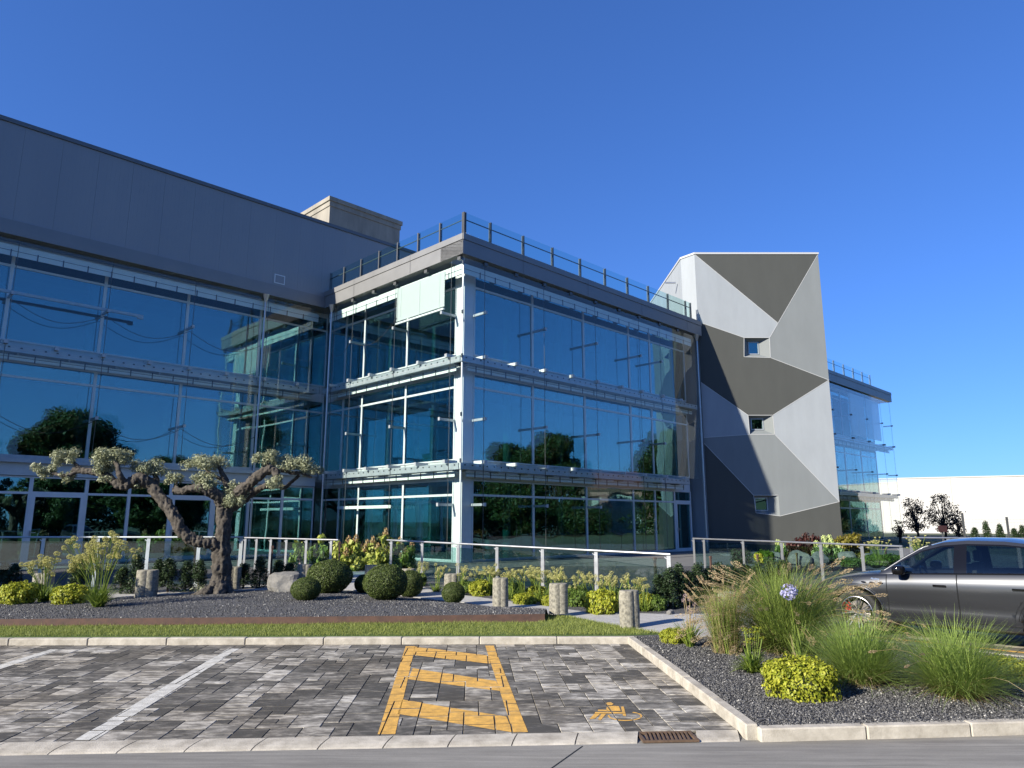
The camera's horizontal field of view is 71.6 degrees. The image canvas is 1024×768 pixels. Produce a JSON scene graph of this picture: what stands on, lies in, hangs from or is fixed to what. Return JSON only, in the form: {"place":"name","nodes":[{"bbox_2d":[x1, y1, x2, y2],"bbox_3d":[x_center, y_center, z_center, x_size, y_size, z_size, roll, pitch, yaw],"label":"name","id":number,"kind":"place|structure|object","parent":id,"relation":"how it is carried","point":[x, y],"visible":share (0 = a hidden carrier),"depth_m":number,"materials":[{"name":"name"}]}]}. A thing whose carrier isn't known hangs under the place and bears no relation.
{"place":"outdoors","nodes":[
{"label":"outdoors","id":0,"kind":"place"},
{"bbox_2d":[0,591,546,618],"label":"gravel bed","id":1,"kind":"object","parent":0,"point":[277,607],"visible":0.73,"depth_m":13.31,"materials":[{"name":"gravel"}]},
{"bbox_2d":[19,551,83,601],"bbox_3d":[-9.798,4.053,14.945,0.949,1.048,1.123,-7,-13,31],"label":"umbel plant","id":2,"kind":"object","parent":1,"relation":"on","point":[45,594],"visible":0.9,"depth_m":14.84,"materials":[{"name":"green plant"}]},
{"bbox_2d":[61,530,142,606],"bbox_3d":[-7.875,3.543,13.641,1.212,1.434,1.180,11,-15,-44],"label":"umbel plant","id":3,"kind":"object","parent":1,"relation":"on","point":[98,597],"visible":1,"depth_m":13.54,"materials":[{"name":"green plant"}]},
{"bbox_2d":[290,577,321,600],"bbox_3d":[-4.223,4.207,14.558,0.627,0.486,0.631,0,-11,0],"label":"box ball","id":4,"kind":"object","parent":1,"relation":"on","point":[305,588],"visible":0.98,"depth_m":14.37,"materials":[{"name":"green plant"}]},
{"bbox_2d":[306,559,352,592],"bbox_3d":[-4.201,4.444,16.363,1.077,0.785,1.059,-9,-14,38],"label":"box ball","id":5,"kind":"object","parent":1,"relation":"on","point":[331,575],"visible":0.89,"depth_m":16.04,"materials":[{"name":"green plant"}]},
{"bbox_2d":[362,564,407,599],"bbox_3d":[-2.665,4.167,14.913,0.945,0.752,0.961,-5,-12,25],"label":"box ball","id":6,"kind":"object","parent":1,"relation":"on","point":[385,581],"visible":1,"depth_m":14.62,"materials":[{"name":"green plant"}]},
{"bbox_2d":[0,613,658,637],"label":"lawn","id":7,"kind":"structure","parent":0,"point":[330,635],"depth_m":11.62,"materials":[{"name":"plant"}]},
{"bbox_2d":[0,614,544,626],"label":"steel edging","id":8,"kind":"object","parent":7,"relation":"on","point":[302,620],"visible":0.66,"depth_m":12.47,"materials":[{"name":"metal"}]},
{"bbox_2d":[0,643,735,742],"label":"parking paving","id":9,"kind":"structure","parent":0,"point":[69,692],"depth_m":8.08,"materials":[{"name":"black"}]},
{"bbox_2d":[75,649,237,739],"bbox_3d":[-4.014,3.589,8.542,0.183,0.005,4.631,1,-11,-6],"label":"parking line","id":10,"kind":"object","parent":9,"relation":"on","point":[142,704],"visible":1,"depth_m":7.71,"materials":[{"name":"white paint"}]},
{"bbox_2d":[0,636,627,645],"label":"kerb","id":11,"kind":"structure","parent":9,"relation":"on","point":[349,640],"depth_m":11.19,"materials":[{"name":"concrete"}]},
{"bbox_2d":[378,646,527,733],"bbox_3d":[-0.752,3.631,8.760,1.369,0.005,4.719,1,-11,-5],"label":"bay hatching","id":12,"kind":"object","parent":9,"relation":"on","point":[436,712],"visible":1,"depth_m":7.80,"materials":[{"name":"yellow paint"}]},
{"bbox_2d":[638,731,699,742],"bbox_3d":[1.406,3.212,6.426,0.510,0.056,0.268,1,-11,-3],"label":"drain grate","id":13,"kind":"object","parent":9,"relation":"in","point":[666,733],"visible":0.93,"depth_m":6.41,"materials":[{"name":"black"}]},
{"bbox_2d":[628,636,757,739],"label":"kerb","id":14,"kind":"structure","parent":9,"relation":"on","point":[744,726],"depth_m":7.69,"materials":[{"name":"concrete"}]},
{"bbox_2d":[5,551,751,571],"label":"terrace","id":15,"kind":"structure","parent":0,"point":[509,564],"depth_m":26.23,"materials":[{"name":"concrete"}]},
{"bbox_2d":[36,570,753,636],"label":"footpath","id":16,"kind":"structure","parent":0,"point":[659,622],"depth_m":13.56,"materials":[{"name":"concrete"}]},
{"bbox_2d":[492,577,507,606],"bbox_3d":[-0.233,4.234,14.303,0.327,0.630,0.242,1,-11,-5],"label":"concrete post","id":17,"kind":"object","parent":16,"relation":"on","point":[500,593],"visible":0.77,"depth_m":14.21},
{"bbox_2d":[549,583,567,613],"bbox_3d":[0.882,4.056,13.435,0.366,0.546,0.270,1,-11,-7],"label":"concrete post","id":18,"kind":"object","parent":16,"relation":"on","point":[558,598],"visible":1,"depth_m":13.33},
{"bbox_2d":[619,590,639,627],"bbox_3d":[2.030,3.904,12.261,0.380,0.656,0.281,6,-13,-29],"label":"concrete post","id":19,"kind":"object","parent":16,"relation":"on","point":[629,612],"visible":0.89,"depth_m":12.15,"materials":[{"name":"concrete"}]},
{"bbox_2d":[0,733,1023,767],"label":"road","id":20,"kind":"structure","parent":0,"point":[980,752],"depth_m":5.94,"materials":[{"name":"asphalt"}]},
{"bbox_2d":[0,730,739,755],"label":"gutter kerb","id":21,"kind":"structure","parent":20,"relation":"on","point":[242,744],"depth_m":6.23,"materials":[{"name":"concrete"}]},
{"bbox_2d":[757,718,1023,741],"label":"kerb","id":22,"kind":"structure","parent":20,"relation":"on","point":[873,730],"depth_m":6.44,"materials":[{"name":"concrete"}]},
{"bbox_2d":[0,566,1023,724],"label":"garden bed","id":23,"kind":"object","parent":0,"point":[640,572],"visible":0.11,"depth_m":18.46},
{"bbox_2d":[0,579,39,604],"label":"shrub mound","id":24,"kind":"object","parent":23,"relation":"on","point":[15,593],"visible":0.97,"depth_m":14.06,"materials":[{"name":"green plant"}]},
{"bbox_2d":[49,582,89,604],"bbox_3d":[-8.796,4.229,14.148,0.789,0.523,0.717,-6,-12,26],"label":"shrub mound","id":25,"kind":"object","parent":23,"relation":"on","point":[66,594],"visible":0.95,"depth_m":13.98,"materials":[{"name":"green plant"}]},
{"bbox_2d":[0,536,242,586],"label":"glass railing","id":26,"kind":"object","parent":23,"relation":"on","point":[148,540],"visible":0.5,"depth_m":18.17,"materials":[{"name":"metal"}]},
{"bbox_2d":[134,569,158,597],"bbox_3d":[-8.325,4.555,16.177,0.478,0.614,0.354,4,-12,-19],"label":"concrete post","id":27,"kind":"object","parent":23,"relation":"on","point":[146,584],"visible":0.91,"depth_m":16.05,"materials":[{"name":"concrete"}]},
{"bbox_2d":[158,555,178,592],"bbox_3d":[-8.146,4.555,16.888,0.505,0.922,0.472,4,-12,-21],"label":"conifer","id":28,"kind":"object","parent":23,"relation":"on","point":[168,563],"visible":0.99,"depth_m":16.84,"materials":[{"name":"green plant"}]},
{"bbox_2d":[30,446,324,594],"bbox_3d":[-8.126,3.333,17.144,7.010,3.621,1.559,0,-11,0],"label":"olive tree","id":29,"kind":"object","parent":23,"relation":"on","point":[229,499],"visible":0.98,"depth_m":17.02,"materials":[{"name":"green plant"}]},
{"bbox_2d":[267,571,301,591],"bbox_3d":[-5.474,4.832,17.264,0.869,0.526,0.840,8,-14,-36],"label":"boulder","id":30,"kind":"object","parent":23,"relation":"on","point":[280,581],"visible":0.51,"depth_m":17.08,"materials":[{"name":"stone"}]},
{"bbox_2d":[243,537,338,572],"bbox_3d":[-6.646,5.132,21.022,3.997,1.142,0.050,-6,-13,30],"label":"glass railing","id":31,"kind":"object","parent":23,"relation":"on","point":[285,554],"visible":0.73,"depth_m":21.15,"materials":[{"name":"glass"}]},
{"bbox_2d":[332,534,367,570],"bbox_3d":[-5.165,5.377,22.386,1.260,1.322,1.507,0,-11,0],"label":"hydrangea","id":32,"kind":"object","parent":23,"relation":"on","point":[350,555],"visible":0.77,"depth_m":21.98,"materials":[{"name":"green plant"}]},
{"bbox_2d":[361,528,400,569],"bbox_3d":[-4.326,5.358,22.725,1.393,1.534,1.680,8,-13,-35],"label":"hydrangea","id":33,"kind":"object","parent":23,"relation":"on","point":[374,554],"visible":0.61,"depth_m":22.50,"materials":[{"name":"green plant"}]},
{"bbox_2d":[387,536,417,568],"bbox_3d":[-3.597,5.553,22.927,1.136,1.252,1.116,-4,-12,19],"label":"hydrangea","id":34,"kind":"object","parent":23,"relation":"on","point":[405,559],"visible":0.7,"depth_m":22.70,"materials":[{"name":"green plant"}]},
{"bbox_2d":[0,591,1023,725],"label":"gravel","id":35,"kind":"structure","parent":23,"relation":"on","point":[876,700],"depth_m":8.14,"materials":[{"name":"gravel"}]},
{"bbox_2d":[387,539,672,605],"bbox_3d":[-0.099,4.515,17.358,8.599,1.284,0.050,-8,-14,36],"label":"glass railing","id":36,"kind":"object","parent":23,"relation":"on","point":[595,553],"visible":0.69,"depth_m":16.91,"materials":[{"name":"glass"}]},
{"bbox_2d":[584,587,618,614],"bbox_3d":[1.757,4.295,13.818,0.702,0.656,0.773,4,-12,-18],"label":"shrub mound","id":37,"kind":"object","parent":23,"relation":"on","point":[602,601],"visible":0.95,"depth_m":13.63,"materials":[{"name":"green plant"}]},
{"bbox_2d":[660,567,682,608],"bbox_3d":[3.240,4.183,14.527,0.545,0.905,0.516,2,-11,-11],"label":"conifer","id":38,"kind":"object","parent":23,"relation":"on","point":[668,575],"visible":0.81,"depth_m":14.48,"materials":[{"name":"green plant"}]},
{"bbox_2d":[682,573,762,653],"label":"fountain grass","id":39,"kind":"object","parent":23,"relation":"on","point":[721,647],"depth_m":10.02,"materials":[{"name":"plant"}]},
{"bbox_2d":[729,626,775,673],"bbox_3d":[2.965,3.295,8.800,0.651,0.567,0.711,0,-11,0],"label":"leafy clump","id":40,"kind":"object","parent":23,"relation":"on","point":[751,665],"visible":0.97,"depth_m":8.77,"materials":[{"name":"green plant"}]},
{"bbox_2d":[675,551,917,658],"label":"fountain grass","id":41,"kind":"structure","parent":23,"relation":"on","point":[771,611],"depth_m":9.91,"materials":[{"name":"plant"}]},
{"bbox_2d":[691,538,903,580],"bbox_3d":[7.698,5.055,20.230,0.050,1.180,7.346,6,-12,-28],"label":"glass railing","id":42,"kind":"object","parent":23,"relation":"on","point":[861,547],"visible":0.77,"depth_m":19.49,"materials":[{"name":"glass"}]},
{"bbox_2d":[780,584,821,657],"bbox_3d":[3.885,3.192,9.534,0.614,1.025,0.705,0,-11,0],"label":"blue lily","id":43,"kind":"object","parent":23,"relation":"on","point":[784,592],"visible":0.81,"depth_m":9.46,"materials":[{"name":"green plant"}]},
{"bbox_2d":[760,651,842,703],"bbox_3d":[3.084,3.182,7.593,0.843,0.599,0.792,0,-11,0],"label":"shrub mound","id":44,"kind":"object","parent":23,"relation":"on","point":[802,678],"visible":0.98,"depth_m":7.40,"materials":[{"name":"yellow plant"}]},
{"bbox_2d":[778,602,925,696],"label":"fountain grass","id":45,"kind":"object","parent":23,"relation":"on","point":[853,664],"depth_m":8.09,"materials":[{"name":"plant"}]},
{"bbox_2d":[859,608,1023,709],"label":"fountain grass","id":46,"kind":"object","parent":23,"relation":"on","point":[954,671],"depth_m":7.47,"materials":[{"name":"plant"}]},
{"bbox_2d":[0,0,1023,477],"label":"sky","id":47,"kind":"structure","parent":0,"point":[883,140],"materials":[{"name":"blue"}]},
{"bbox_2d":[148,533,978,565],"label":"ground","id":48,"kind":"structure","parent":0,"point":[689,561],"depth_m":26.45,"materials":[{"name":"concrete"}]},
{"bbox_2d":[0,114,415,565],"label":"office wing","id":49,"kind":"structure","parent":48,"relation":"on","point":[172,319],"depth_m":27.89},
{"bbox_2d":[0,253,13,339],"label":"window","id":50,"kind":"structure","parent":49,"relation":"in","point":[6,262],"depth_m":24.98,"materials":[{"name":"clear glass"}]},
{"bbox_2d":[0,475,31,564],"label":"window","id":51,"kind":"structure","parent":49,"relation":"in","point":[14,490],"depth_m":23.76,"materials":[{"name":"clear glass"}]},
{"bbox_2d":[0,359,95,457],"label":"window","id":52,"kind":"structure","parent":49,"relation":"in","point":[35,397],"depth_m":25.30,"materials":[{"name":"blue glass"}]},
{"bbox_2d":[24,494,83,563],"bbox_3d":[-15.809,5.021,24.528,1.580,2.380,0.160,11,-15,-44],"label":"door","id":53,"kind":"structure","parent":49,"relation":"in","point":[50,514],"depth_m":24.55,"materials":[{"name":"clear glass"}]},
{"bbox_2d":[2,256,106,353],"bbox_3d":[-16.697,-3.000,26.080,3.000,3.380,0.090,11,-15,-44],"label":"window","id":54,"kind":"structure","parent":49,"relation":"in","point":[31,277],"depth_m":25.99,"materials":[{"name":"blue glass"}]},
{"bbox_2d":[80,478,129,561],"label":"window","id":55,"kind":"structure","parent":49,"relation":"in","point":[106,507],"depth_m":25.70,"materials":[{"name":"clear glass"}]},
{"bbox_2d":[87,372,180,462],"bbox_3d":[-14.540,1.377,27.428,3.100,3.300,0.090,11,-15,-44],"label":"window","id":56,"kind":"structure","parent":49,"relation":"in","point":[128,406],"depth_m":27.45,"materials":[{"name":"blue glass"}]},
{"bbox_2d":[98,277,188,365],"bbox_3d":[-14.540,-2.590,28.197,3.100,3.380,0.090,11,-15,-44],"label":"window","id":57,"kind":"structure","parent":49,"relation":"in","point":[164,312],"depth_m":28.14,"materials":[{"name":"blue glass"}]},
{"bbox_2d":[123,481,171,560],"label":"window","id":58,"kind":"structure","parent":49,"relation":"in","point":[144,516],"depth_m":26.65,"materials":[{"name":"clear glass"}]},
{"bbox_2d":[167,497,212,558],"bbox_3d":[-12.557,5.640,27.721,1.580,2.380,0.160,11,-15,-44],"label":"door","id":59,"kind":"structure","parent":49,"relation":"in","point":[196,513],"depth_m":27.81,"materials":[{"name":"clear glass"}]},
{"bbox_2d":[174,383,255,466],"bbox_3d":[-12.327,1.798,29.601,3.160,3.300,0.090,11,-15,-44],"label":"window","id":60,"kind":"structure","parent":49,"relation":"in","point":[222,417],"depth_m":29.63,"materials":[{"name":"blue glass"}]},
{"bbox_2d":[183,294,261,376],"bbox_3d":[-12.327,-2.168,30.370,3.160,3.380,0.090,11,-15,-44],"label":"window","id":61,"kind":"structure","parent":49,"relation":"in","point":[228,327],"depth_m":30.29,"materials":[{"name":"blue glass"}]},
{"bbox_2d":[210,483,248,557],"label":"window","id":62,"kind":"structure","parent":49,"relation":"in","point":[239,518],"depth_m":29.04,"materials":[{"name":"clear glass"}]},
{"bbox_2d":[246,485,282,555],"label":"window","id":63,"kind":"structure","parent":49,"relation":"in","point":[267,504],"depth_m":29.95,"materials":[{"name":"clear glass"}]},
{"bbox_2d":[251,393,323,470],"bbox_3d":[-10.029,2.235,31.857,3.340,3.300,0.090,11,-15,-44],"label":"window","id":64,"kind":"structure","parent":49,"relation":"in","point":[289,425],"depth_m":31.92,"materials":[{"name":"blue glass"}]},
{"bbox_2d":[257,310,327,386],"bbox_3d":[-10.029,-1.731,32.626,3.340,3.380,0.090,11,-15,-44],"label":"window","id":65,"kind":"structure","parent":49,"relation":"in","point":[296,348],"depth_m":32.60,"materials":[{"name":"blue glass"}]},
{"bbox_2d":[279,486,313,554],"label":"window","id":66,"kind":"structure","parent":49,"relation":"in","point":[297,501],"depth_m":30.96,"materials":[{"name":"blue glass"}]},
{"bbox_2d":[318,212,707,562],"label":"glass office building","id":67,"kind":"structure","parent":48,"relation":"on","point":[478,391],"depth_m":29.70,"materials":[{"name":"glass"}]},
{"bbox_2d":[321,487,338,552],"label":"window","id":68,"kind":"structure","parent":67,"relation":"in","point":[330,509],"depth_m":31.79,"materials":[{"name":"blue glass"}]},
{"bbox_2d":[325,398,342,470],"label":"window","id":69,"kind":"structure","parent":67,"relation":"in","point":[335,407],"depth_m":32.47,"materials":[{"name":"blue glass"}]},
{"bbox_2d":[329,316,346,384],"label":"window","id":70,"kind":"structure","parent":67,"relation":"in","point":[337,367],"depth_m":33.22,"materials":[{"name":"blue glass"}]},
{"bbox_2d":[337,486,357,546],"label":"window","id":71,"kind":"structure","parent":67,"relation":"in","point":[349,520],"depth_m":30.81,"materials":[{"name":"blue glass"}]},
{"bbox_2d":[340,394,361,470],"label":"window","id":72,"kind":"structure","parent":67,"relation":"in","point":[354,407],"depth_m":31.50,"materials":[{"name":"blue glass"}]},
{"bbox_2d":[344,309,365,382],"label":"window","id":73,"kind":"structure","parent":67,"relation":"in","point":[356,362],"depth_m":32.24,"materials":[{"name":"blue glass"}]},
{"bbox_2d":[357,483,402,551],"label":"window","id":74,"kind":"structure","parent":67,"relation":"in","point":[370,522],"depth_m":29.19,"materials":[{"name":"blue glass"}]},
{"bbox_2d":[359,384,405,468],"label":"window","id":75,"kind":"structure","parent":67,"relation":"in","point":[376,441],"depth_m":29.84,"materials":[{"name":"blue glass"}]},
{"bbox_2d":[363,298,407,377],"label":"window","id":76,"kind":"structure","parent":67,"relation":"in","point":[378,356],"depth_m":30.70,"materials":[{"name":"blue glass"}]},
{"bbox_2d":[401,480,453,560],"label":"window","id":77,"kind":"structure","parent":67,"relation":"in","point":[422,520],"depth_m":26.84,"materials":[{"name":"blue glass"}]},
{"bbox_2d":[404,373,455,464],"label":"window","id":78,"kind":"structure","parent":67,"relation":"in","point":[425,437],"depth_m":27.63,"materials":[{"name":"blue glass"}]},
{"bbox_2d":[406,276,456,366],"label":"window","id":79,"kind":"structure","parent":67,"relation":"in","point":[428,337],"depth_m":28.14,"materials":[{"name":"blue glass"}]},
{"bbox_2d":[471,480,533,560],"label":"window","id":80,"kind":"structure","parent":67,"relation":"in","point":[507,517],"depth_m":26.99,"materials":[{"name":"blue glass"}]},
{"bbox_2d":[472,373,532,464],"bbox_3d":[-0.327,1.438,27.747,3.280,3.300,0.090,11,-15,-44],"label":"window","id":81,"kind":"structure","parent":67,"relation":"in","point":[507,405],"depth_m":27.69,"materials":[{"name":"blue glass"}]},
{"bbox_2d":[473,277,532,367],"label":"window","id":82,"kind":"structure","parent":67,"relation":"in","point":[509,318],"depth_m":28.48,"materials":[{"name":"blue glass"}]},
{"bbox_2d":[533,296,584,378],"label":"window","id":83,"kind":"structure","parent":67,"relation":"in","point":[563,340],"depth_m":30.78,"materials":[{"name":"blue glass"}]},
{"bbox_2d":[533,385,585,469],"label":"window","id":84,"kind":"structure","parent":67,"relation":"in","point":[562,445],"depth_m":30.01,"materials":[{"name":"blue glass"}]},
{"bbox_2d":[534,483,587,557],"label":"window","id":85,"kind":"structure","parent":67,"relation":"in","point":[566,514],"depth_m":29.32,"materials":[{"name":"blue glass"}]},
{"bbox_2d":[583,312,629,389],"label":"window","id":86,"kind":"structure","parent":67,"relation":"in","point":[610,363],"depth_m":33.13,"materials":[{"name":"blue glass"}]},
{"bbox_2d":[585,395,632,472],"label":"window","id":87,"kind":"structure","parent":67,"relation":"in","point":[612,450],"depth_m":32.38,"materials":[{"name":"blue glass"}]},
{"bbox_2d":[587,486,634,554],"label":"window","id":88,"kind":"structure","parent":67,"relation":"in","point":[616,531],"depth_m":31.68,"materials":[{"name":"glass"}]},
{"bbox_2d":[628,326,650,393],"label":"window","id":89,"kind":"structure","parent":67,"relation":"in","point":[641,370],"depth_m":34.98,"materials":[{"name":"blue glass"}]},
{"bbox_2d":[631,404,653,474],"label":"window","id":90,"kind":"structure","parent":67,"relation":"in","point":[639,427],"depth_m":34.23,"materials":[{"name":"blue glass"}]},
{"bbox_2d":[633,488,656,551],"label":"window","id":91,"kind":"structure","parent":67,"relation":"in","point":[642,513],"depth_m":33.51,"materials":[{"name":"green glass"}]},
{"bbox_2d":[655,490,676,551],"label":"window","id":92,"kind":"structure","parent":67,"relation":"in","point":[664,525],"depth_m":34.72,"materials":[{"name":"green glass"}]},
{"bbox_2d":[649,333,685,401],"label":"window","id":93,"kind":"structure","parent":67,"relation":"in","point":[671,376],"depth_m":36.72,"materials":[{"name":"blue glass"}]},
{"bbox_2d":[652,408,689,477],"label":"window","id":94,"kind":"structure","parent":67,"relation":"in","point":[674,427],"depth_m":35.97,"materials":[{"name":"blue glass"}]},
{"bbox_2d":[676,502,692,550],"bbox_3d":[8.674,7.180,35.738,1.410,2.410,0.160,11,-15,-44],"label":"door","id":95,"kind":"structure","parent":67,"relation":"in","point":[683,509],"depth_m":35.78,"materials":[{"name":"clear glass"}]},
{"bbox_2d":[650,252,841,550],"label":"stair tower","id":96,"kind":"structure","parent":48,"relation":"on","point":[770,470],"depth_m":37.59,"materials":[{"name":"grey"}]},
{"bbox_2d":[832,532,869,562],"bbox_3d":[11.568,5.620,24.264,1.542,1.097,1.337,1,-11,-7],"label":"garden shrub","id":97,"kind":"object","parent":48,"relation":"on","point":[851,539],"visible":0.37,"depth_m":24.14,"materials":[{"name":"yellow plant"}]},
{"bbox_2d":[827,360,902,540],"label":"glass building","id":98,"kind":"structure","parent":48,"relation":"on","point":[853,403],"depth_m":53.63,"materials":[{"name":"blue"}]},
{"bbox_2d":[830,388,843,435],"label":"window","id":99,"kind":"structure","parent":98,"relation":"in","point":[834,395],"depth_m":52.36,"materials":[{"name":"blue glass"}]},
{"bbox_2d":[834,444,848,490],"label":"window","id":100,"kind":"structure","parent":98,"relation":"in","point":[840,449],"depth_m":51.59,"materials":[{"name":"blue glass"}]},
{"bbox_2d":[845,446,864,491],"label":"window","id":101,"kind":"structure","parent":98,"relation":"in","point":[851,461],"depth_m":53.33,"materials":[{"name":"blue glass"}]},
{"bbox_2d":[849,500,868,540],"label":"window","id":102,"kind":"structure","parent":98,"relation":"in","point":[856,515],"depth_m":52.70,"materials":[{"name":"green glass"}]},
{"bbox_2d":[861,449,879,492],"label":"window","id":103,"kind":"structure","parent":98,"relation":"in","point":[867,462],"depth_m":55.60,"materials":[{"name":"blue glass"}]},
{"bbox_2d":[866,501,883,540],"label":"window","id":104,"kind":"structure","parent":98,"relation":"in","point":[872,514],"depth_m":54.88,"materials":[{"name":"teal glass"}]},
{"bbox_2d":[878,475,1023,533],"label":"warehouse","id":105,"kind":"structure","parent":48,"relation":"on","point":[996,500],"depth_m":89.96,"materials":[{"name":"concrete"}]},
{"bbox_2d":[825,616,1023,655],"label":"car park paving","id":106,"kind":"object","parent":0,"point":[1018,640],"visible":0.07,"depth_m":11.86,"materials":[{"name":"black"}]},
{"bbox_2d":[811,537,1023,635],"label":"parked car","id":107,"kind":"object","parent":106,"relation":"on","point":[973,577],"visible":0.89,"depth_m":11.33,"materials":[{"name":"grey paint"}]},
{"bbox_2d":[860,534,1018,547],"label":"lawn","id":108,"kind":"structure","parent":0,"point":[893,539],"depth_m":58.35,"materials":[{"name":"plant"}]},
{"bbox_2d":[902,497,934,542],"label":"tree","id":109,"kind":"object","parent":108,"relation":"on","point":[916,525],"visible":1,"depth_m":48.88,"materials":[{"name":"green plant"}]},
{"bbox_2d":[925,493,965,540],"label":"tree","id":110,"kind":"object","parent":108,"relation":"on","point":[941,521],"visible":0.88,"depth_m":48.97,"materials":[{"name":"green plant"}]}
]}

